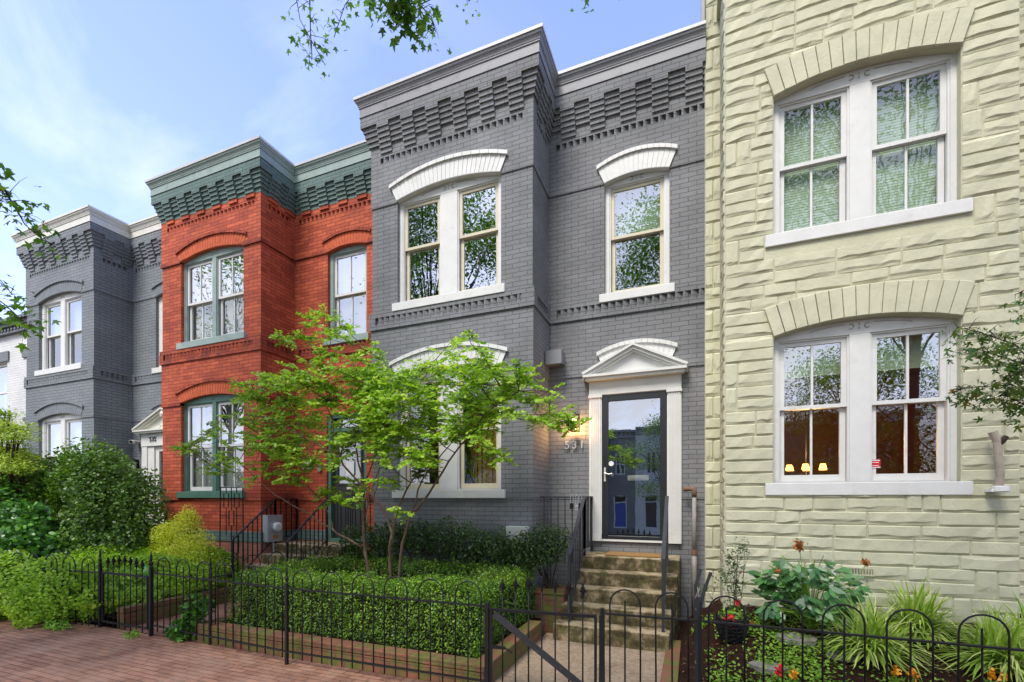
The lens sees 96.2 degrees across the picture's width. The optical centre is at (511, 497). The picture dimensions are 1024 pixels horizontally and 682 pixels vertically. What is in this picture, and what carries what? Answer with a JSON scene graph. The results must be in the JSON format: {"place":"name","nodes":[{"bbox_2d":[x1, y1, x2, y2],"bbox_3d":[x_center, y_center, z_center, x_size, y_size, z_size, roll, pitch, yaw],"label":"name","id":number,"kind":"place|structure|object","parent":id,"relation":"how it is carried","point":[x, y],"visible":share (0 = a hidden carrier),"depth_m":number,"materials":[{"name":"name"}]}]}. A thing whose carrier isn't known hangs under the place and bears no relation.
{"place":"outdoors","nodes":[
{"label":"outdoors","id":0,"kind":"place"},
{"bbox_2d":[55,575,230,618],"bbox_3d":[-5.760,1.485,7.757,2.800,0.211,2.980,0,0,21],"label":"front garden","id":1,"kind":"object","parent":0,"point":[111,615],"depth_m":6.11,"materials":[{"name":"soil"}]},
{"bbox_2d":[54,542,241,613],"bbox_3d":[-5.876,1.174,7.380,2.869,0.873,2.157,0,0,21],"label":"ground shrub","id":2,"kind":"object","parent":1,"relation":"on","point":[141,555],"visible":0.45,"depth_m":6.98,"materials":[{"name":"green plant"}]},
{"bbox_2d":[140,542,167,553],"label":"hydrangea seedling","id":3,"kind":"object","parent":1,"relation":"on","point":[154,544],"visible":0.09,"depth_m":7.91,"materials":[{"name":"green plant"}]},
{"bbox_2d":[78,577,238,608],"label":"ground cover","id":4,"kind":"object","parent":1,"relation":"on","point":[93,605],"visible":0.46,"depth_m":6.12,"materials":[{"name":"green plant"}]},
{"bbox_2d":[146,503,219,583],"bbox_3d":[-5.528,0.829,7.651,1.669,1.458,0.856,0,0,21],"label":"spirea bush","id":5,"kind":"object","parent":1,"relation":"on","point":[178,543],"visible":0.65,"depth_m":7.64,"materials":[{"name":"yellow plant"}]},
{"bbox_2d":[219,487,243,565],"bbox_3d":[-4.930,0.740,8.065,0.621,1.861,0.022,0,0,21],"label":"iron trellis","id":6,"kind":"object","parent":1,"relation":"on","point":[220,515],"visible":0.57,"depth_m":8.06,"materials":[{"name":"black metal"}]},
{"bbox_2d":[125,601,242,641],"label":"garden path","id":7,"kind":"structure","parent":0,"point":[173,618],"depth_m":6.13,"materials":[{"name":"red brick"}]},
{"bbox_2d":[163,593,216,641],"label":"ivy clump","id":8,"kind":"object","parent":7,"relation":"on","point":[173,631],"visible":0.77,"depth_m":5.31,"materials":[{"name":"green plant"}]},
{"bbox_2d":[0,618,428,681],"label":"sidewalk","id":9,"kind":"structure","parent":0,"point":[36,653],"depth_m":4.65,"materials":[{"name":"red brick"}]},
{"bbox_2d":[0,551,97,626],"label":"iron fence","id":10,"kind":"object","parent":9,"relation":"on","point":[88,572],"visible":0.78,"depth_m":6.05,"materials":[{"name":"black metal"}]},
{"bbox_2d":[34,619,72,630],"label":"weed tuft","id":11,"kind":"object","parent":9,"relation":"on","point":[50,624],"visible":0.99,"depth_m":5.79,"materials":[{"name":"green plant"}]},
{"bbox_2d":[0,548,122,628],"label":"ground shrub","id":12,"kind":"object","parent":9,"relation":"on","point":[35,600],"visible":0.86,"depth_m":6.03,"materials":[{"name":"green plant"}]},
{"bbox_2d":[123,628,140,639],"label":"weed tuft","id":13,"kind":"object","parent":9,"relation":"on","point":[133,633],"visible":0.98,"depth_m":5.44,"materials":[{"name":"green plant"}]},
{"bbox_2d":[39,621,368,680],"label":"fallen leaves","id":14,"kind":"object","parent":9,"relation":"on","point":[221,653],"visible":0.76,"depth_m":4.87,"materials":[{"name":"brown plant"}]},
{"bbox_2d":[153,557,288,664],"bbox_3d":[-3.268,1.200,5.051,2.263,1.040,0.040,0,0,24],"label":"iron fence","id":15,"kind":"object","parent":9,"relation":"on","point":[232,640],"visible":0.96,"depth_m":4.92,"materials":[{"name":"black metal"}]},
{"bbox_2d":[0,0,700,318],"label":"sky","id":16,"kind":"structure","parent":0,"point":[100,99],"materials":[{"name":"blue"}]},
{"bbox_2d":[60,616,678,641],"bbox_3d":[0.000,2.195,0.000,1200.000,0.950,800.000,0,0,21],"label":"ground","id":17,"kind":"structure","parent":0,"point":[105,624],"depth_m":6.32,"materials":[{"name":"red brick"}]},
{"bbox_2d":[0,313,26,450],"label":"row house","id":18,"kind":"structure","parent":17,"relation":"on","point":[13,366],"depth_m":12.18,"materials":[{"name":"white paint"}]},
{"bbox_2d":[0,364,7,422],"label":"window","id":19,"kind":"structure","parent":18,"relation":"in","point":[3,368],"depth_m":12.55,"materials":[{"name":"white paint"}]},
{"bbox_2d":[10,204,163,535],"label":"row house","id":20,"kind":"structure","parent":17,"relation":"on","point":[93,367],"depth_m":10.31,"materials":[{"name":"grey brick"}]},
{"bbox_2d":[34,292,83,375],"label":"window","id":21,"kind":"structure","parent":20,"relation":"in","point":[62,314],"depth_m":10.44,"materials":[{"name":"white paint"}]},
{"bbox_2d":[42,414,81,469],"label":"window","id":22,"kind":"structure","parent":20,"relation":"in","point":[61,423],"depth_m":10.49,"materials":[{"name":"white paint"}]},
{"bbox_2d":[129,458,138,470],"bbox_3d":[-8.579,-0.706,10.403,0.166,0.371,0.209,0,0,44],"label":"wall lantern","id":23,"kind":"object","parent":20,"relation":"attached to","point":[136,461],"depth_m":10.42,"materials":[{"name":"black paint"}]},
{"bbox_2d":[128,440,139,443],"bbox_3d":[-8.524,-1.250,10.354,0.122,0.106,0.292,0,0,-5],"label":"security camera","id":24,"kind":"object","parent":20,"relation":"attached to","point":[133,441],"visible":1,"depth_m":10.29,"materials":[{"name":"white paint"}]},
{"bbox_2d":[152,296,162,373],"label":"window","id":25,"kind":"structure","parent":20,"relation":"in","point":[154,370],"depth_m":10.29,"materials":[{"name":"white paint"}]},
{"bbox_2d":[156,446,163,527],"bbox_3d":[-7.556,-0.155,10.129,0.880,1.990,0.040,0,0,21],"label":"front door","id":26,"kind":"structure","parent":20,"relation":"in","point":[158,448],"depth_m":10.25,"materials":[{"name":"white paint"}]},
{"bbox_2d":[98,549,102,627],"bbox_3d":[-5.304,1.220,5.912,0.044,1.100,0.044,0,0,-1],"label":"gate post","id":27,"kind":"object","parent":17,"relation":"on","point":[100,563],"visible":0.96,"depth_m":5.90,"materials":[{"name":"black metal"}]},
{"bbox_2d":[101,555,147,632],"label":"iron gate","id":28,"kind":"structure","parent":27,"relation":"attached to","point":[119,574],"depth_m":5.77,"materials":[{"name":"black metal"}]},
{"bbox_2d":[148,552,153,635],"bbox_3d":[-4.355,1.210,5.539,0.050,1.100,0.050,0,0,-1],"label":"gate post","id":29,"kind":"object","parent":17,"relation":"on","point":[150,600],"visible":0.96,"depth_m":5.53,"materials":[{"name":"black metal"}]},
{"bbox_2d":[116,586,240,630],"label":"brick planter wall","id":30,"kind":"structure","parent":17,"relation":"on","point":[160,609],"depth_m":6.24,"materials":[{"name":"brown brick"}]},
{"bbox_2d":[212,613,239,622],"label":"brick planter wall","id":31,"kind":"structure","parent":17,"relation":"on","point":[221,619],"depth_m":5.51,"materials":[{"name":"brown brick"}]},
{"bbox_2d":[145,135,373,571],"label":"row house","id":32,"kind":"structure","parent":17,"relation":"on","point":[261,238],"depth_m":8.50,"materials":[{"name":"red brick"}]},
{"bbox_2d":[176,394,245,497],"bbox_3d":[-5.567,-0.958,8.616,1.820,1.935,0.259,0,0,21],"label":"window","id":33,"kind":"structure","parent":32,"relation":"in","point":[206,409],"depth_m":8.67,"materials":[{"name":"white paint"}]},
{"bbox_2d":[176,246,245,349],"bbox_3d":[-5.567,-3.740,8.616,1.820,1.800,0.259,0,0,21],"label":"window","id":34,"kind":"structure","parent":32,"relation":"in","point":[213,277],"depth_m":8.63,"materials":[{"name":"white paint"}]},
{"bbox_2d":[263,514,282,551],"bbox_3d":[-4.244,0.890,8.203,0.235,1.160,0.320,0,0,21],"label":"electric meter","id":35,"kind":"object","parent":32,"relation":"attached to","point":[272,528],"visible":0.82,"depth_m":8.12,"materials":[{"name":"metal"}]},
{"bbox_2d":[323,245,369,345],"bbox_3d":[-2.958,-3.685,8.385,1.025,1.780,0.259,0,0,21],"label":"window","id":36,"kind":"structure","parent":32,"relation":"in","point":[348,265],"depth_m":8.45,"materials":[{"name":"white paint"}]},
{"bbox_2d":[334,431,363,538],"bbox_3d":[-2.965,-0.200,8.415,0.760,2.020,0.070,0,0,21],"label":"front door","id":37,"kind":"structure","parent":32,"relation":"in","point":[352,464],"depth_m":8.41,"materials":[{"name":"green paint"}]},
{"bbox_2d":[208,543,342,644],"bbox_3d":[-3.044,1.200,6.194,0.040,1.040,2.140,0,0,21],"label":"iron fence","id":38,"kind":"object","parent":17,"relation":"on","point":[215,576],"visible":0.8,"depth_m":5.37,"materials":[{"name":"black metal"}]},
{"bbox_2d":[231,498,372,599],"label":"front steps","id":39,"kind":"structure","parent":17,"relation":"on","point":[286,549],"depth_m":7.80,"materials":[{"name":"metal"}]},
{"bbox_2d":[0,0,619,352],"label":"street tree","id":40,"kind":"object","parent":17,"relation":"on","point":[406,11],"visible":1,"depth_m":3.68,"materials":[{"name":"green plant"}]},
{"bbox_2d":[197,621,483,681],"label":"brick planter wall","id":41,"kind":"structure","parent":17,"relation":"on","point":[449,664],"depth_m":4.49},
{"bbox_2d":[230,614,540,658],"bbox_3d":[-1.528,1.518,5.759,3.540,0.087,2.120,0,0,21],"label":"planter bed","id":42,"kind":"object","parent":17,"relation":"on","point":[518,624],"visible":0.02,"depth_m":5.02,"materials":[{"name":"brown soil"}]},
{"bbox_2d":[167,303,591,583],"bbox_3d":[-2.111,-0.551,5.799,6.485,4.249,1.508,0,0,21],"label":"crape myrtle","id":43,"kind":"object","parent":42,"relation":"on","point":[375,387],"visible":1,"depth_m":5.42,"materials":[{"name":"green plant"}]},
{"bbox_2d":[227,550,536,658],"bbox_3d":[-1.515,1.181,5.663,3.398,0.839,1.918,0,0,21],"label":"box hedge","id":44,"kind":"object","parent":42,"relation":"on","point":[483,579],"visible":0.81,"depth_m":4.96,"materials":[{"name":"green plant"}]},
{"bbox_2d":[336,515,525,572],"bbox_3d":[-1.196,0.899,6.453,3.038,1.320,0.754,0,0,21],"label":"evergreen shrub","id":45,"kind":"object","parent":42,"relation":"on","point":[379,540],"visible":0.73,"depth_m":6.37,"materials":[{"name":"green plant"}]},
{"bbox_2d":[484,602,489,681],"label":"gate post","id":46,"kind":"object","parent":17,"relation":"on","point":[486,639],"visible":1,"depth_m":3.83,"materials":[{"name":"black metal"}]},
{"bbox_2d":[287,569,483,681],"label":"iron fence","id":47,"kind":"object","parent":46,"relation":"attached to","point":[407,669],"visible":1,"depth_m":4.19,"materials":[{"name":"black metal"}]},
{"bbox_2d":[489,576,596,681],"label":"iron gate","id":48,"kind":"structure","parent":46,"relation":"attached to","point":[536,648],"depth_m":3.71,"materials":[{"name":"black metal"}]},
{"bbox_2d":[478,620,540,681],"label":"brick planter wall","id":49,"kind":"structure","parent":17,"relation":"on","point":[521,646],"depth_m":4.61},
{"bbox_2d":[353,20,705,617],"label":"row house","id":50,"kind":"structure","parent":17,"relation":"on","point":[531,204],"depth_m":6.58,"materials":[{"name":"grey brick"}]},
{"bbox_2d":[392,366,505,497],"bbox_3d":[-0.932,-0.958,6.768,1.860,1.935,0.213,0,0,21],"label":"window","id":51,"kind":"structure","parent":50,"relation":"in","point":[448,486],"depth_m":6.75,"materials":[{"name":"white paint"}]},
{"bbox_2d":[392,176,505,311],"bbox_3d":[-0.932,-3.740,6.768,1.860,1.800,0.213,0,0,21],"label":"window","id":52,"kind":"structure","parent":50,"relation":"in","point":[433,222],"depth_m":6.76,"materials":[{"name":"white paint"}]},
{"bbox_2d":[572,412,578,431],"bbox_3d":[0.911,-1.101,6.686,0.120,0.293,0.168,0,0,21],"label":"wall lamp","id":53,"kind":"object","parent":50,"relation":"attached to","point":[575,420],"visible":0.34,"depth_m":6.73,"materials":[{"name":"black paint"}]},
{"bbox_2d":[602,391,666,540],"bbox_3d":[1.704,-0.435,6.436,0.876,2.060,0.114,0,0,21],"label":"storm door","id":54,"kind":"structure","parent":50,"relation":"in","point":[662,395],"depth_m":6.47,"materials":[{"name":"grey paint"}]},
{"bbox_2d":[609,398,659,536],"bbox_3d":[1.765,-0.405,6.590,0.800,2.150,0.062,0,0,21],"label":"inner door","id":55,"kind":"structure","parent":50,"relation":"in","point":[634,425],"depth_m":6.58,"materials":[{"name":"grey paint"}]},
{"bbox_2d":[599,171,674,302],"bbox_3d":[1.774,-3.685,6.523,1.025,1.780,0.259,0,0,21],"label":"window","id":56,"kind":"structure","parent":50,"relation":"in","point":[645,211],"depth_m":6.58,"materials":[{"name":"white paint"}]},
{"bbox_2d":[534,584,566,634],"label":"brick planter wall","id":57,"kind":"structure","parent":17,"relation":"on","point":[548,601],"depth_m":5.74,"materials":[{"name":"brown brick"}]},
{"bbox_2d":[507,522,574,588],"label":"evergreen shrub","id":58,"kind":"object","parent":57,"relation":"on","point":[543,549],"visible":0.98,"depth_m":5.71,"materials":[{"name":"green plant"}]},
{"bbox_2d":[599,615,604,681],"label":"gate post","id":59,"kind":"object","parent":17,"relation":"on","point":[601,648],"visible":1,"depth_m":3.57,"materials":[{"name":"black metal"}]},
{"bbox_2d":[540,496,680,652],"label":"front steps","id":60,"kind":"structure","parent":17,"relation":"on","point":[603,578],"depth_m":5.56,"materials":[{"name":"stone"}]},
{"bbox_2d":[570,494,581,510],"bbox_3d":[0.864,0.070,6.185,0.170,0.229,0.044,0,0,21],"label":"padlock cluster","id":61,"kind":"object","parent":60,"relation":"hanging from","point":[577,507],"visible":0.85,"depth_m":6.17,"materials":[{"name":"black paint"}]},
{"bbox_2d":[605,551,660,557],"bbox_3d":[1.643,0.769,6.199,0.720,0.018,0.380,0,0,21],"label":"doormat","id":62,"kind":"object","parent":60,"relation":"on","point":[635,554],"visible":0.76,"depth_m":6.12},
{"bbox_2d":[600,589,696,681],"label":"iron fence","id":63,"kind":"object","parent":17,"relation":"on","point":[655,617],"visible":0.99,"depth_m":3.48,"materials":[{"name":"black metal"}]},
{"bbox_2d":[660,640,680,681],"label":"brick planter wall","id":64,"kind":"structure","parent":17,"relation":"on","point":[666,673],"depth_m":4.49,"materials":[{"name":"brown brick"}]},
{"bbox_2d":[678,598,1023,681],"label":"garden bed","id":65,"kind":"object","parent":17,"relation":"on","point":[854,677],"visible":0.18,"depth_m":4.16,"materials":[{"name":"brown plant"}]},
{"bbox_2d":[683,486,697,616],"bbox_3d":[2.360,0.751,6.067,0.175,1.798,0.084,0,0,34],"label":"gas pipe","id":66,"kind":"object","parent":65,"relation":"on","point":[694,552],"visible":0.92,"depth_m":6.02,"materials":[{"name":"metal"}]},
{"bbox_2d":[694,569,711,681],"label":"iron strut post","id":67,"kind":"object","parent":65,"relation":"on","point":[698,603],"visible":0.79,"depth_m":3.47,"materials":[{"name":"black metal"}]},
{"bbox_2d":[697,537,751,615],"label":"rose bush","id":68,"kind":"object","parent":65,"relation":"on","point":[736,581],"visible":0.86,"depth_m":4.73,"materials":[{"name":"green plant"}]},
{"bbox_2d":[715,600,748,643],"bbox_3d":[2.173,1.202,4.540,0.308,0.423,0.306,0,0,21],"label":"flower pot","id":69,"kind":"object","parent":65,"relation":"on","point":[734,634],"visible":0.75,"depth_m":4.46,"materials":[{"name":"black paint"}]},
{"bbox_2d":[748,660,788,674],"bbox_3d":[2.236,1.484,4.011,0.273,0.045,0.234,0,0,-10],"label":"flagstone","id":70,"kind":"object","parent":65,"relation":"on","point":[757,664],"visible":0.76,"depth_m":3.97,"materials":[{"name":"grey stone"}]},
{"bbox_2d":[771,664,786,681],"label":"marigold","id":71,"kind":"object","parent":65,"relation":"on","point":[778,673],"visible":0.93,"depth_m":3.76,"materials":[{"name":"red plant"}]},
{"bbox_2d":[774,632,817,645],"bbox_3d":[2.749,1.369,4.450,0.342,0.045,0.308,0,0,41],"label":"flagstone","id":72,"kind":"object","parent":65,"relation":"on","point":[797,639],"visible":0.8,"depth_m":4.38,"materials":[{"name":"grey stone"}]},
{"bbox_2d":[785,668,807,681],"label":"marigold","id":73,"kind":"object","parent":65,"relation":"on","point":[792,675],"visible":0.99,"depth_m":3.68,"materials":[{"name":"orange plant"}]},
{"bbox_2d":[747,538,872,630],"bbox_3d":[2.939,0.869,4.586,1.098,0.941,0.774,0,0,21],"label":"peony plant","id":74,"kind":"object","parent":65,"relation":"on","point":[800,597],"visible":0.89,"depth_m":4.51,"materials":[{"name":"green plant"}]},
{"bbox_2d":[691,609,985,681],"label":"ground cover","id":75,"kind":"object","parent":65,"relation":"on","point":[794,649],"visible":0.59,"depth_m":4.10,"materials":[{"name":"green plant"}]},
{"bbox_2d":[825,650,859,662],"bbox_3d":[2.948,1.417,4.102,0.251,0.045,0.201,0,0,21],"label":"flagstone","id":76,"kind":"object","parent":65,"relation":"on","point":[836,653],"visible":0.48,"depth_m":4.06,"materials":[{"name":"grey stone"}]},
{"bbox_2d":[799,588,949,681],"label":"variegated lily","id":77,"kind":"object","parent":65,"relation":"on","point":[875,649],"visible":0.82,"depth_m":3.96,"materials":[{"name":"green plant"}]},
{"bbox_2d":[883,665,905,681],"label":"marigold","id":78,"kind":"object","parent":65,"relation":"on","point":[895,673],"visible":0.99,"depth_m":3.63,"materials":[{"name":"orange plant"}]},
{"bbox_2d":[907,668,920,681],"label":"marigold","id":79,"kind":"object","parent":65,"relation":"on","point":[913,675],"visible":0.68,"depth_m":3.58,"materials":[{"name":"orange plant"}]},
{"bbox_2d":[863,574,979,651],"bbox_3d":[3.850,1.020,4.355,1.069,0.594,1.134,0,0,-40],"label":"variegated lily","id":80,"kind":"object","parent":65,"relation":"on","point":[926,608],"visible":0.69,"depth_m":4.26,"materials":[{"name":"green plant"}]},
{"bbox_2d":[923,602,1023,681],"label":"variegated lily","id":81,"kind":"object","parent":65,"relation":"on","point":[996,660],"visible":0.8,"depth_m":3.71,"materials":[{"name":"green plant"}]},
{"bbox_2d":[929,290,1023,432],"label":"japanese maple","id":82,"kind":"object","parent":65,"relation":"on","point":[1011,368],"visible":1,"depth_m":3.24,"materials":[{"name":"green plant"}]},
{"bbox_2d":[954,591,1023,638],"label":"variegated lily","id":83,"kind":"object","parent":65,"relation":"on","point":[1021,611],"visible":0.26,"depth_m":4.07,"materials":[{"name":"green plant"}]},
{"bbox_2d":[984,667,995,681],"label":"marigold","id":84,"kind":"object","parent":65,"relation":"on","point":[991,675],"visible":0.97,"depth_m":3.51,"materials":[{"name":"orange plant"}]},
{"bbox_2d":[997,672,1011,681],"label":"marigold","id":85,"kind":"object","parent":65,"relation":"on","point":[1001,676],"visible":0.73,"depth_m":3.47,"materials":[{"name":"orange plant"}]},
{"bbox_2d":[698,595,1023,681],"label":"iron fence","id":86,"kind":"object","parent":17,"relation":"on","point":[958,644],"visible":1,"depth_m":3.06,"materials":[{"name":"black metal"}]},
{"bbox_2d":[701,0,1023,626],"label":"row house","id":87,"kind":"structure","parent":17,"relation":"on","point":[864,202],"depth_m":4.95,"materials":[{"name":"beige stone"}]},
{"bbox_2d":[785,377,826,474],"bbox_3d":[4.178,-1.238,6.523,0.539,1.864,0.544,0,0,21],"label":"chandelier","id":88,"kind":"object","parent":87,"relation":"hanging from","point":[805,467],"visible":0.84,"depth_m":6.52,"materials":[{"name":"black paint"}]},
{"bbox_2d":[765,317,972,494],"bbox_3d":[3.750,-0.973,4.972,1.810,1.895,0.259,0,0,21],"label":"window","id":89,"kind":"structure","parent":87,"relation":"in","point":[855,350],"depth_m":4.94,"materials":[{"name":"white paint"}]},
{"bbox_2d":[765,53,972,247],"bbox_3d":[3.750,-3.723,4.972,1.810,1.795,0.259,0,0,21],"label":"window","id":90,"kind":"structure","parent":87,"relation":"in","point":[891,140],"depth_m":4.96,"materials":[{"name":"white paint"}]},
{"bbox_2d":[985,430,1009,491],"bbox_3d":[4.647,-0.346,4.394,0.148,0.592,0.160,0,0,21],"label":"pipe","id":91,"kind":"object","parent":87,"relation":"attached to","point":[998,442],"visible":1,"depth_m":4.36,"materials":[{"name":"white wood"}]},
{"bbox_2d":[495,633,664,681],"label":"concrete path","id":92,"kind":"structure","parent":0,"point":[633,665],"depth_m":4.56,"materials":[{"name":"beige concrete"}]},
{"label":"neighbour garden","id":93,"kind":"structure","parent":0,"visible":0},
{"bbox_2d":[0,406,48,501],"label":"lime tree","id":94,"kind":"object","parent":93,"relation":"on","point":[12,462],"visible":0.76,"depth_m":8.35,"materials":[{"name":"green plant"}]},
{"bbox_2d":[3,452,61,550],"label":"leafy bush","id":95,"kind":"object","parent":93,"relation":"on","point":[25,480],"visible":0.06,"depth_m":8.78,"materials":[{"name":"green plant"}]},
{"bbox_2d":[0,474,66,582],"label":"broad leaf bush","id":96,"kind":"object","parent":93,"relation":"on","point":[19,528],"visible":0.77,"depth_m":7.69,"materials":[{"name":"green plant"}]},
{"bbox_2d":[26,435,171,566],"bbox_3d":[-7.524,0.252,8.354,3.218,2.830,1.637,0,0,21],"label":"rounded shrub","id":97,"kind":"object","parent":93,"relation":"on","point":[91,496],"visible":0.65,"depth_m":7.95,"materials":[{"name":"green plant"}]}
]}

